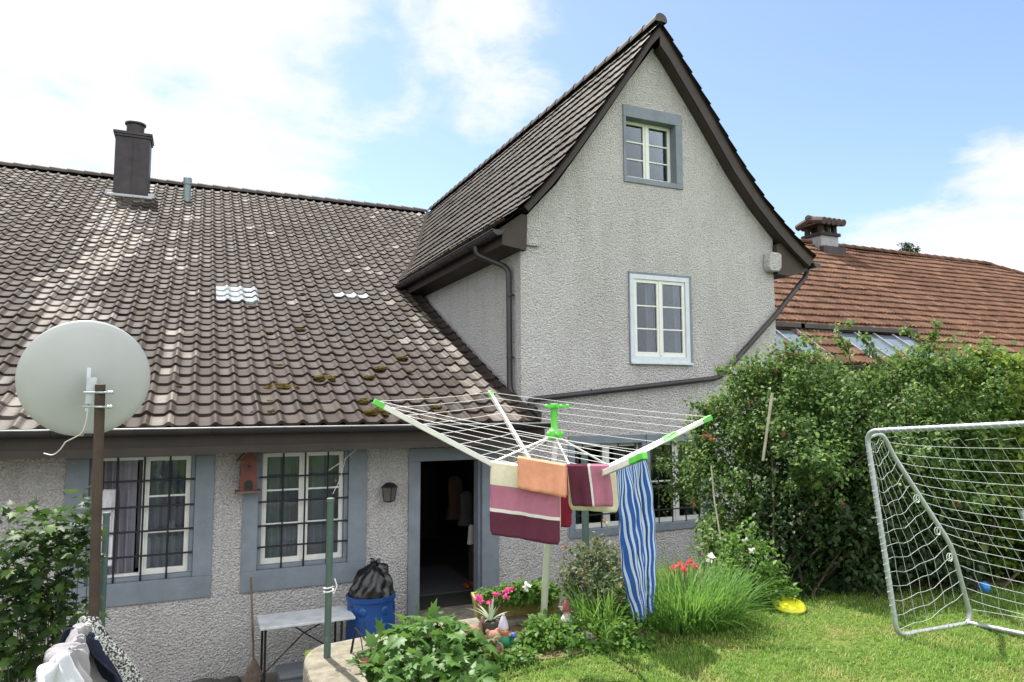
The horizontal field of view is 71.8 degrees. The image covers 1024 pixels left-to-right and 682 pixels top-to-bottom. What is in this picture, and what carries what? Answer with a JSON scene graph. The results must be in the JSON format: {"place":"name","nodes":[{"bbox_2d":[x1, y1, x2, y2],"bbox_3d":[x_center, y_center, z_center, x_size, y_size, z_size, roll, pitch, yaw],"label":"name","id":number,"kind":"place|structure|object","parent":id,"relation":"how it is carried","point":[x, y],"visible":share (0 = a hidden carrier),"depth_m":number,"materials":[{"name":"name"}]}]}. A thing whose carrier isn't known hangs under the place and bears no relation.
{"place":"outdoors","nodes":[
{"label":"outdoors","id":0,"kind":"place"},
{"bbox_2d":[240,671,277,681],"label":"yard","id":1,"kind":"structure","parent":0,"point":[271,676],"depth_m":8.12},
{"bbox_2d":[0,485,112,681],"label":"currant bush","id":2,"kind":"object","parent":1,"relation":"on","point":[18,582],"visible":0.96,"depth_m":4.48,"materials":[{"name":"green plant"}]},
{"bbox_2d":[15,320,149,616],"bbox_3d":[-2.536,0.997,4.094,0.596,2.250,0.471,0,-5,-4],"label":"satellite dish","id":3,"kind":"object","parent":1,"relation":"on","point":[82,378],"visible":1,"depth_m":4.10,"materials":[{"name":"grey paint"}]},
{"bbox_2d":[99,512,110,627],"bbox_3d":[-2.977,2.424,5.098,0.052,2.341,0.051,2,-6,-24],"label":"clothesline post","id":4,"kind":"object","parent":1,"relation":"on","point":[104,565],"visible":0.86,"depth_m":5.15,"materials":[{"name":"green paint"}]},
{"bbox_2d":[191,678,213,681],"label":"edging stone","id":5,"kind":"object","parent":1,"relation":"on","point":[206,680],"visible":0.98,"depth_m":7.80,"materials":[{"name":"grey stone"}]},
{"bbox_2d":[220,676,240,681],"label":"edging stone","id":6,"kind":"object","parent":1,"relation":"on","point":[232,679],"visible":1,"depth_m":7.89,"materials":[{"name":"grey stone"}]},
{"bbox_2d":[243,577,262,681],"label":"broom","id":7,"kind":"object","parent":1,"relation":"on","point":[254,673],"visible":0.97,"depth_m":7.79,"materials":[{"name":"brown wood"}]},
{"bbox_2d":[276,661,303,681],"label":"storage box","id":8,"kind":"object","parent":1,"relation":"on","point":[290,672],"visible":0.45,"depth_m":7.67,"materials":[{"name":"grey plastic"}]},
{"bbox_2d":[257,605,354,681],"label":"garden table","id":9,"kind":"object","parent":1,"relation":"on","point":[295,619],"visible":0.84,"depth_m":7.84,"materials":[{"name":"grey metal"}]},
{"bbox_2d":[345,590,395,639],"bbox_3d":[-1.650,3.410,8.241,0.576,0.921,0.576,2,-6,-24],"label":"barrel","id":10,"kind":"object","parent":1,"relation":"on","point":[368,611],"visible":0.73,"depth_m":8.03,"materials":[{"name":"blue plastic"}]},
{"bbox_2d":[347,558,393,607],"bbox_3d":[-1.652,2.812,8.293,0.536,0.509,0.540,2,-6,-24],"label":"rubbish bag","id":11,"kind":"object","parent":10,"relation":"in","point":[373,579],"visible":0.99,"depth_m":8.15,"materials":[{"name":"black plastic"}]},
{"bbox_2d":[303,603,581,681],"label":"retaining wall","id":12,"kind":"structure","parent":1,"relation":"on","point":[334,667],"depth_m":4.73,"materials":[{"name":"concrete"}]},
{"bbox_2d":[324,497,334,657],"bbox_3d":[-1.234,1.595,4.770,0.051,1.071,0.146,1,-5,-14],"label":"clothesline post","id":13,"kind":"object","parent":12,"relation":"on","point":[328,575],"visible":1,"depth_m":4.75,"materials":[{"name":"green metal"}]},
{"bbox_2d":[323,579,336,593],"bbox_3d":[-1.229,1.657,4.779,0.088,0.106,0.069,2,-6,-24],"label":"cord","id":14,"kind":"object","parent":13,"relation":"attached to","point":[331,587],"visible":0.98,"depth_m":4.76,"materials":[{"name":"white plastic"}]},
{"bbox_2d":[471,592,560,617],"bbox_3d":[0.027,2.168,5.787,0.698,0.196,0.274,1,-5,-10],"label":"planter","id":15,"kind":"object","parent":12,"relation":"on","point":[526,609],"visible":0.23,"depth_m":5.68,"materials":[{"name":"wood"}]},
{"bbox_2d":[472,580,526,609],"bbox_3d":[-0.084,2.013,5.581,0.483,0.218,0.403,2,-6,-24],"label":"bedding flower","id":16,"kind":"object","parent":15,"relation":"in","point":[503,594],"visible":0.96,"depth_m":5.53,"materials":[{"name":"green plant"}]},
{"bbox_2d":[513,576,561,610],"bbox_3d":[0.176,1.994,5.623,0.402,0.264,0.410,2,-6,-24],"label":"bedding flower","id":17,"kind":"object","parent":15,"relation":"in","point":[533,590],"visible":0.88,"depth_m":5.55,"materials":[{"name":"green plant"}]},
{"bbox_2d":[581,452,589,586],"bbox_3d":[0.740,1.803,7.143,0.078,1.358,0.076,2,-6,-24],"label":"clothesline post","id":18,"kind":"object","parent":1,"relation":"on","point":[585,526],"visible":0.41,"depth_m":7.11,"materials":[{"name":"metal"}]},
{"bbox_2d":[0,13,820,681],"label":"house","id":19,"kind":"structure","parent":0,"point":[610,231],"depth_m":10.57,"materials":[{"name":"grey paint"}]},
{"bbox_2d":[101,489,115,565],"bbox_3d":[-4.444,2.049,7.769,0.126,0.825,0.118,2,-6,-24],"label":"lace cloth","id":20,"kind":"object","parent":19,"relation":"hanging from","point":[108,498],"visible":0.59,"depth_m":7.79,"materials":[{"name":"white fabric"}]},
{"bbox_2d":[62,453,214,611],"bbox_3d":[-4.221,2.067,8.075,1.477,1.700,0.506,2,-6,-24],"label":"window","id":21,"kind":"structure","parent":19,"relation":"in","point":[173,563],"depth_m":8.03,"materials":[{"name":"blue paint"}]},
{"bbox_2d":[155,461,165,482],"bbox_3d":[-4.053,1.489,8.167,0.110,0.293,0.110,2,-6,-24],"label":"bell ornament","id":22,"kind":"object","parent":19,"relation":"hanging from","point":[160,477],"visible":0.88,"depth_m":8.13,"materials":[{"name":"grey metal"}]},
{"bbox_2d":[166,465,176,528],"bbox_3d":[-3.933,1.758,8.196,0.124,0.823,0.124,2,-6,-24],"label":"bell ornament","id":23,"kind":"object","parent":19,"relation":"hanging from","point":[172,523],"visible":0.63,"depth_m":8.14,"materials":[{"name":"grey metal"}]},
{"bbox_2d":[235,452,261,493],"bbox_3d":[-3.074,1.512,8.254,0.280,0.510,0.210,2,-6,-24],"label":"birdhouse","id":24,"kind":"object","parent":19,"relation":"attached to","point":[248,476],"visible":0.94,"depth_m":8.21,"materials":[{"name":"red wood"}]},
{"bbox_2d":[240,449,366,593],"bbox_3d":[-2.557,2.120,8.716,1.460,1.700,0.336,2,-6,-24],"label":"window","id":25,"kind":"structure","parent":19,"relation":"in","point":[284,524],"depth_m":8.70,"materials":[{"name":"blue paint"}]},
{"bbox_2d":[329,449,356,492],"bbox_3d":[-2.063,1.557,8.700,0.372,0.619,0.078,2,-6,-24],"label":"cable","id":26,"kind":"object","parent":19,"relation":"hanging from","point":[343,466],"visible":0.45,"depth_m":8.71,"materials":[{"name":"grey plastic"}]},
{"bbox_2d":[381,482,397,502],"bbox_3d":[-1.552,1.905,8.917,0.183,0.250,0.183,-2,-5,21],"label":"wall lantern","id":27,"kind":"object","parent":19,"relation":"attached to","point":[389,489],"depth_m":8.85,"materials":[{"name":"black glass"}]},
{"bbox_2d":[419,564,473,596],"bbox_3d":[-1.306,3.678,10.895,1.150,0.012,1.700,2,-6,-24],"label":"rug","id":28,"kind":"object","parent":19,"relation":"on","point":[439,579],"visible":0.43,"depth_m":10.76,"materials":[{"name":"grey fabric"}]},
{"bbox_2d":[462,582,473,588],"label":"shoes","id":29,"kind":"object","parent":28,"relation":"on","point":[466,585],"visible":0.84,"depth_m":10.34,"materials":[{"name":"brown leather"}]},
{"bbox_2d":[445,476,462,519],"bbox_3d":[-0.935,2.582,11.645,0.310,0.710,0.150,2,-6,-24],"label":"hanging coat","id":30,"kind":"object","parent":19,"relation":"hanging from","point":[455,488],"visible":0.87,"depth_m":11.59,"materials":[{"name":"brown fabric"}]},
{"bbox_2d":[457,491,472,525],"bbox_3d":[-0.688,2.500,10.556,0.248,0.510,0.121,2,-6,-24],"label":"hanging coat","id":31,"kind":"object","parent":19,"relation":"hanging from","point":[466,511],"visible":0.99,"depth_m":10.52,"materials":[{"name":"grey fabric"}]},
{"bbox_2d":[467,525,473,544],"bbox_3d":[-0.609,2.864,10.451,0.108,0.290,0.051,2,-6,-24],"label":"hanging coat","id":32,"kind":"object","parent":19,"relation":"hanging from","point":[470,540],"visible":1,"depth_m":10.44,"materials":[{"name":"grey fabric"}]},
{"bbox_2d":[469,496,473,580],"bbox_3d":[-0.355,3.057,10.989,0.530,1.260,0.400,2,-6,-24],"label":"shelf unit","id":33,"kind":"object","parent":19,"relation":"on","point":[471,562],"visible":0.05,"depth_m":10.91,"materials":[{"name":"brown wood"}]},
{"bbox_2d":[568,434,645,538],"bbox_3d":[1.338,2.113,10.460,1.310,1.440,0.356,2,-6,-24],"label":"window","id":34,"kind":"structure","parent":19,"relation":"in","point":[611,527],"depth_m":10.32,"materials":[{"name":"blue paint"}]},
{"bbox_2d":[622,104,682,189],"bbox_3d":[2.182,-3.037,11.227,1.110,1.230,0.232,2,-6,-24],"label":"window","id":35,"kind":"structure","parent":19,"relation":"in","point":[646,119],"depth_m":11.25,"materials":[{"name":"blue paint"}]},
{"bbox_2d":[628,271,693,364],"bbox_3d":[2.254,-0.331,11.037,1.170,1.415,0.344,2,-6,-24],"label":"window","id":36,"kind":"structure","parent":19,"relation":"in","point":[658,357],"depth_m":10.98,"materials":[{"name":"blue paint"}]},
{"bbox_2d":[646,433,714,530],"bbox_3d":[2.526,2.156,10.984,1.250,1.440,0.356,2,-6,-24],"label":"window","id":37,"kind":"structure","parent":19,"relation":"in","point":[676,521],"depth_m":10.84,"materials":[{"name":"blue paint"}]},
{"bbox_2d":[0,0,1023,271],"label":"sky","id":38,"kind":"structure","parent":0,"point":[902,121],"materials":[{"name":"blue"}]},
{"bbox_2d":[368,592,675,681],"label":"garden bed","id":39,"kind":"object","parent":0,"point":[515,628],"visible":0.08,"depth_m":5.25,"materials":[{"name":"soil"}]},
{"bbox_2d":[350,620,371,653],"bbox_3d":[-0.997,2.076,4.761,0.162,0.312,0.299,2,-6,-24],"label":"wire rack","id":40,"kind":"object","parent":39,"relation":"on","point":[353,639],"visible":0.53,"depth_m":4.85,"materials":[{"name":"black metal"}]},
{"bbox_2d":[359,657,370,666],"bbox_3d":[-0.956,2.108,4.614,0.086,0.055,0.084,2,-6,-24],"label":"flower pot","id":41,"kind":"object","parent":39,"relation":"on","point":[363,660],"visible":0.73,"depth_m":4.63,"materials":[{"name":"ceramic"}]},
{"bbox_2d":[345,599,509,681],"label":"leafy perennial","id":42,"kind":"object","parent":39,"relation":"on","point":[405,648],"visible":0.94,"depth_m":4.66,"materials":[{"name":"green plant"}]},
{"bbox_2d":[464,617,483,633],"bbox_3d":[-0.361,2.131,5.198,0.341,0.164,0.116,3,-6,-31],"label":"cat figurine","id":43,"kind":"object","parent":39,"relation":"on","point":[480,627],"visible":0.21,"depth_m":5.24,"materials":[{"name":"orange ceramic"}]},
{"bbox_2d":[472,596,509,634],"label":"potted agave","id":44,"kind":"object","parent":39,"relation":"on","point":[490,622],"visible":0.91,"depth_m":5.27,"materials":[{"name":"plant"}]},
{"bbox_2d":[484,628,503,660],"bbox_3d":[-0.129,2.075,4.815,0.143,0.222,0.140,2,-6,-24],"label":"bear figurine","id":45,"kind":"object","parent":39,"relation":"on","point":[491,633],"visible":0.56,"depth_m":4.80,"materials":[{"name":"ceramic"}]},
{"bbox_2d":[498,613,516,648],"bbox_3d":[-0.055,2.048,4.945,0.162,0.288,0.118,2,-6,-24],"label":"garden gnome","id":46,"kind":"object","parent":39,"relation":"on","point":[505,640],"visible":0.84,"depth_m":4.92,"materials":[{"name":"ceramic"}]},
{"bbox_2d":[485,638,541,671],"bbox_3d":[-0.011,2.146,4.782,0.440,0.234,0.313,4,-6,-39],"label":"weed patch","id":47,"kind":"object","parent":39,"relation":"on","point":[522,657],"visible":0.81,"depth_m":4.75,"materials":[{"name":"green plant"}]},
{"bbox_2d":[372,390,712,619],"bbox_3d":[0.305,1.339,5.348,2.082,1.975,1.897,-3,-6,26],"label":"rotary dryer","id":48,"kind":"object","parent":39,"relation":"on","point":[554,433],"visible":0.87,"depth_m":5.45,"materials":[{"name":"white plastic"}]},
{"bbox_2d":[490,460,560,544],"bbox_3d":[0.089,1.075,4.730,0.471,0.542,0.091,-1,-5,12],"label":"bath mat","id":49,"kind":"object","parent":48,"relation":"hanging from","point":[517,512],"visible":0.77,"depth_m":4.71,"materials":[{"name":"fabric"}]},
{"bbox_2d":[517,456,566,497],"bbox_3d":[0.198,0.888,4.648,0.335,0.259,0.060,-2,-5,21],"label":"orange cloth","id":50,"kind":"object","parent":48,"relation":"hanging from","point":[542,476],"visible":1,"depth_m":4.64,"materials":[{"name":"orange fabric"}]},
{"bbox_2d":[560,464,571,526],"bbox_3d":[0.260,1.069,4.921,0.315,0.428,0.085,-1,-5,15],"label":"bath mat","id":51,"kind":"object","parent":48,"relation":"hanging from","point":[566,515],"visible":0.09,"depth_m":4.86,"materials":[{"name":"red fabric"}]},
{"bbox_2d":[567,464,612,506],"bbox_3d":[0.516,0.947,4.655,0.302,0.279,0.077,-1,-5,13],"label":"bath mat","id":52,"kind":"object","parent":48,"relation":"hanging from","point":[590,485],"visible":0.98,"depth_m":4.63,"materials":[{"name":"fabric"}]},
{"bbox_2d":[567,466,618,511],"bbox_3d":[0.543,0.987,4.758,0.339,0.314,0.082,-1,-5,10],"label":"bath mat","id":53,"kind":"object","parent":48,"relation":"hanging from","point":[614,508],"visible":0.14,"depth_m":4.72,"materials":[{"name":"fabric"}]},
{"bbox_2d":[616,460,656,620],"bbox_3d":[0.924,1.460,5.211,0.094,1.177,0.578,-4,-6,34],"label":"striped towel","id":54,"kind":"object","parent":48,"relation":"hanging from","point":[637,536],"visible":0.91,"depth_m":5.20,"materials":[{"name":"blue fabric"}]},
{"bbox_2d":[515,609,590,657],"bbox_3d":[0.269,2.132,5.151,0.618,0.370,0.579,-1,-5,6],"label":"strawberry plant","id":55,"kind":"object","parent":39,"relation":"on","point":[540,631],"visible":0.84,"depth_m":5.05,"materials":[{"name":"green plant"}]},
{"bbox_2d":[561,597,571,632],"bbox_3d":[0.416,2.095,5.394,0.142,0.270,0.110,2,-6,-24],"label":"garden gnome","id":56,"kind":"object","parent":39,"relation":"on","point":[566,608],"visible":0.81,"depth_m":5.37,"materials":[{"name":"ceramic"}]},
{"bbox_2d":[575,630,594,639],"bbox_3d":[0.529,2.177,5.179,0.165,0.112,0.125,2,-6,-24],"label":"stone","id":57,"kind":"object","parent":39,"relation":"on","point":[587,633],"visible":0.31,"depth_m":5.16,"materials":[{"name":"grey stone"}]},
{"bbox_2d":[533,574,680,637],"bbox_3d":[0.769,2.044,5.613,1.334,0.409,1.227,2,-6,-24],"label":"lily clump","id":58,"kind":"object","parent":39,"relation":"on","point":[584,611],"visible":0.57,"depth_m":5.46,"materials":[{"name":"green plant"}]},
{"bbox_2d":[553,519,666,621],"bbox_3d":[0.809,1.957,5.928,0.809,0.841,1.113,2,-6,-24],"label":"rose bush","id":59,"kind":"object","parent":39,"relation":"on","point":[602,566],"visible":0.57,"depth_m":5.94,"materials":[{"name":"green plant"}]},
{"bbox_2d":[573,612,661,654],"bbox_3d":[0.757,2.131,5.100,0.656,0.352,0.522,-1,-5,6],"label":"strawberry plant","id":60,"kind":"object","parent":39,"relation":"on","point":[620,636],"visible":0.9,"depth_m":5.03,"materials":[{"name":"green plant"}]},
{"bbox_2d":[680,566,687,582],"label":"red flower","id":61,"kind":"object","parent":39,"relation":"on","point":[684,568],"visible":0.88,"depth_m":5.89,"materials":[{"name":"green plant"}]},
{"bbox_2d":[587,546,786,635],"bbox_3d":[1.446,1.964,5.596,1.801,0.562,1.708,2,-6,-24],"label":"lily clump","id":62,"kind":"object","parent":39,"relation":"on","point":[706,606],"visible":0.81,"depth_m":5.43,"materials":[{"name":"green plant"}]},
{"bbox_2d":[706,552,715,573],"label":"white poppy","id":63,"kind":"object","parent":39,"relation":"on","point":[711,555],"visible":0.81,"depth_m":6.10,"materials":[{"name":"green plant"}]},
{"bbox_2d":[304,492,1023,681],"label":"lawn","id":64,"kind":"structure","parent":0,"point":[833,642],"depth_m":5.01,"materials":[{"name":"green plant"}]},
{"bbox_2d":[380,661,502,681],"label":"leafy perennial","id":65,"kind":"object","parent":64,"relation":"on","point":[469,674],"visible":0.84,"depth_m":4.39,"materials":[{"name":"green plant"}]},
{"bbox_2d":[773,597,805,613],"bbox_3d":[2.351,2.237,5.997,0.266,0.084,0.263,2,-6,-24],"label":"frisbee","id":66,"kind":"object","parent":64,"relation":"on","point":[789,605],"visible":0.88,"depth_m":5.92,"materials":[{"name":"yellow plastic"}]},
{"bbox_2d":[865,420,1023,636],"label":"football goal","id":67,"kind":"object","parent":64,"relation":"on","point":[873,433],"visible":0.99,"depth_m":5.37,"materials":[{"name":"metal"}]},
{"bbox_2d":[977,581,990,592],"bbox_3d":[4.319,2.256,6.474,0.110,0.110,0.110,2,-6,-24],"label":"ball","id":68,"kind":"object","parent":64,"relation":"on","point":[986,587],"visible":0.7,"depth_m":6.44,"materials":[{"name":"blue plastic"}]},
{"bbox_3d":[-1.779,1.644,2.655,0.619,0.707,1.543,2,-6,-24],"label":"clothes airer","id":69,"kind":"object","parent":64,"relation":"on","visible":0},
{"bbox_2d":[36,651,83,681],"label":"shirt","id":70,"kind":"object","parent":69,"relation":"on","point":[59,667],"visible":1,"depth_m":2.81,"materials":[{"name":"white fabric"}]},
{"bbox_2d":[44,623,107,681],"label":"sweater","id":71,"kind":"object","parent":69,"relation":"on","point":[74,645],"visible":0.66,"depth_m":3.05,"materials":[{"name":"white fabric"}]},
{"bbox_2d":[58,616,144,681],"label":"cardigan","id":72,"kind":"object","parent":69,"relation":"hanging from","point":[113,661],"visible":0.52,"depth_m":3.39,"materials":[{"name":"multicoloured fabric"}]},
{"bbox_2d":[660,571,1023,594],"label":"hedge soil","id":73,"kind":"structure","parent":0,"point":[1002,580],"depth_m":6.79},
{"bbox_2d":[710,465,723,561],"bbox_3d":[2.005,1.812,6.888,0.050,1.176,0.149,5,-7,-43],"label":"bare cane","id":74,"kind":"object","parent":73,"relation":"on","point":[715,505],"visible":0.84,"depth_m":6.93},
{"bbox_2d":[708,517,801,610],"bbox_3d":[2.165,2.009,6.328,0.707,0.891,0.840,2,-6,-24],"label":"tall weed","id":75,"kind":"object","parent":73,"relation":"on","point":[765,573],"visible":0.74,"depth_m":6.19,"materials":[{"name":"green plant"}]},
{"bbox_2d":[648,317,1023,598],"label":"climbing rose","id":76,"kind":"object","parent":73,"relation":"on","point":[812,491],"visible":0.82,"depth_m":6.87,"materials":[{"name":"green plant"}]},
{"bbox_2d":[762,393,773,460],"bbox_3d":[2.440,0.818,6.750,0.126,0.645,0.035,-3,-6,32],"label":"stake","id":77,"kind":"object","parent":76,"relation":"attached to","point":[767,426],"visible":1,"depth_m":6.74,"materials":[{"name":"wood"}]},
{"bbox_2d":[665,533,1023,598],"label":"undergrowth","id":78,"kind":"object","parent":73,"relation":"on","point":[814,584],"visible":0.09,"depth_m":6.53,"materials":[{"name":"green plant"}]},
{"bbox_2d":[894,332,1023,589],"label":"garden shrub","id":79,"kind":"object","parent":73,"relation":"on","point":[1015,367],"visible":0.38,"depth_m":6.91,"materials":[{"name":"green plant"}]},
{"bbox_2d":[1017,509,1023,525],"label":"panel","id":80,"kind":"object","parent":73,"relation":"on","point":[1021,514],"visible":0.88,"depth_m":6.58,"materials":[{"name":"white"}]},
{"bbox_2d":[774,215,1023,477],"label":"neighbour house","id":81,"kind":"structure","parent":0,"point":[881,296],"depth_m":17.89,"materials":[{"name":"tile"}]},
{"bbox_2d":[896,242,920,252],"bbox_3d":[21.545,-0.239,37.709,11.134,10.484,10.314,2,-6,-24],"label":"conifer","id":82,"kind":"object","parent":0,"point":[907,247],"visible":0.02,"depth_m":38.45,"materials":[{"name":"green plant"}]}
]}

